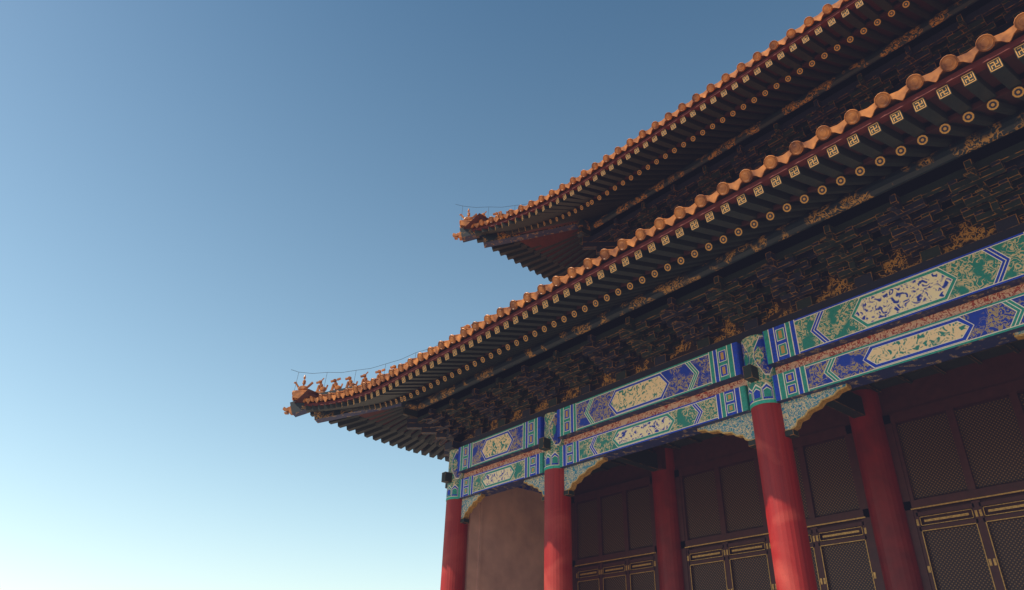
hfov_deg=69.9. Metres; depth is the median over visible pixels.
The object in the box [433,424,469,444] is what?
corner dougong
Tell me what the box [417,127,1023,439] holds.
dougong
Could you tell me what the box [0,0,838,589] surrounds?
sky
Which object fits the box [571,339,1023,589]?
gallery wall
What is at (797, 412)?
brackets
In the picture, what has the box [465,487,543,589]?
side wall
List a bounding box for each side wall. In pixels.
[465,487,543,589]
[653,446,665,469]
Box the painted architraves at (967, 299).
[444,222,1023,498]
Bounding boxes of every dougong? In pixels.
[407,408,467,438]
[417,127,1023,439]
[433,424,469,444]
[582,218,639,254]
[591,0,1023,241]
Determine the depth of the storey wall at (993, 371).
18.08 m
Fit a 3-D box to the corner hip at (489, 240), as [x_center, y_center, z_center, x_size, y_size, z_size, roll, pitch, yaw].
[2.406,-3.717,28.747,9.393,4.026,0.360,-1,-30,5]
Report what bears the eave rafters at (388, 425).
on the roof surface at (908, 94)
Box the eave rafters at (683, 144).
[472,0,990,244]
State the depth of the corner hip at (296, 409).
25.33 m
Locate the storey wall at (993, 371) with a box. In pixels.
[639,17,1023,468]
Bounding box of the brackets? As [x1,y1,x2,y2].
[460,330,1023,523]
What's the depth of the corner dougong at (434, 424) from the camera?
24.07 m
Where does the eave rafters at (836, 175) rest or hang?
on the roof surface at (908, 94)
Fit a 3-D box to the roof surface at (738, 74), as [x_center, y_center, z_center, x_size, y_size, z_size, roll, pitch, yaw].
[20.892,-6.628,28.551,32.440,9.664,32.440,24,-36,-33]
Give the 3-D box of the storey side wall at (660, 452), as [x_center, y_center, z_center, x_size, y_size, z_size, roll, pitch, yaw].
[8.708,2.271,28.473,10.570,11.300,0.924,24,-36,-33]
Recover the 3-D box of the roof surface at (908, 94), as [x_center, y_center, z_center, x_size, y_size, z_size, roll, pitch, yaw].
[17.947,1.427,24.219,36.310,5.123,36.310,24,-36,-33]
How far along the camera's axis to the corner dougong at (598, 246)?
27.06 m
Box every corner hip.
[283,324,471,422]
[453,204,600,247]
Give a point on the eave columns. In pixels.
(793, 565)
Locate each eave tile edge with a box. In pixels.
[294,12,1023,403]
[461,0,848,227]
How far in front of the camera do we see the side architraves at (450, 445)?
23.90 m
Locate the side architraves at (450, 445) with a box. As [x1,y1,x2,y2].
[445,440,541,492]
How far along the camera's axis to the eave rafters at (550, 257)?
28.78 m
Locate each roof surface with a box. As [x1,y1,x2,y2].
[294,30,1023,400]
[478,0,898,226]
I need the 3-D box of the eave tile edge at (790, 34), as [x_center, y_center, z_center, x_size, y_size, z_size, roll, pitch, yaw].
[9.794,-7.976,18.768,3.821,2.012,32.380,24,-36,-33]
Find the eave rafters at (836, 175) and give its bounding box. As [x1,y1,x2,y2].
[304,35,1023,417]
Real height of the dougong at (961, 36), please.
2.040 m
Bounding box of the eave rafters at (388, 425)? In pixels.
[294,389,449,461]
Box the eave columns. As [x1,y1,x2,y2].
[440,334,817,589]
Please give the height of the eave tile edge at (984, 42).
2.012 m
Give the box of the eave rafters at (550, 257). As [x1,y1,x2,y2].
[462,213,639,281]
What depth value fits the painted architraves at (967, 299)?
15.23 m

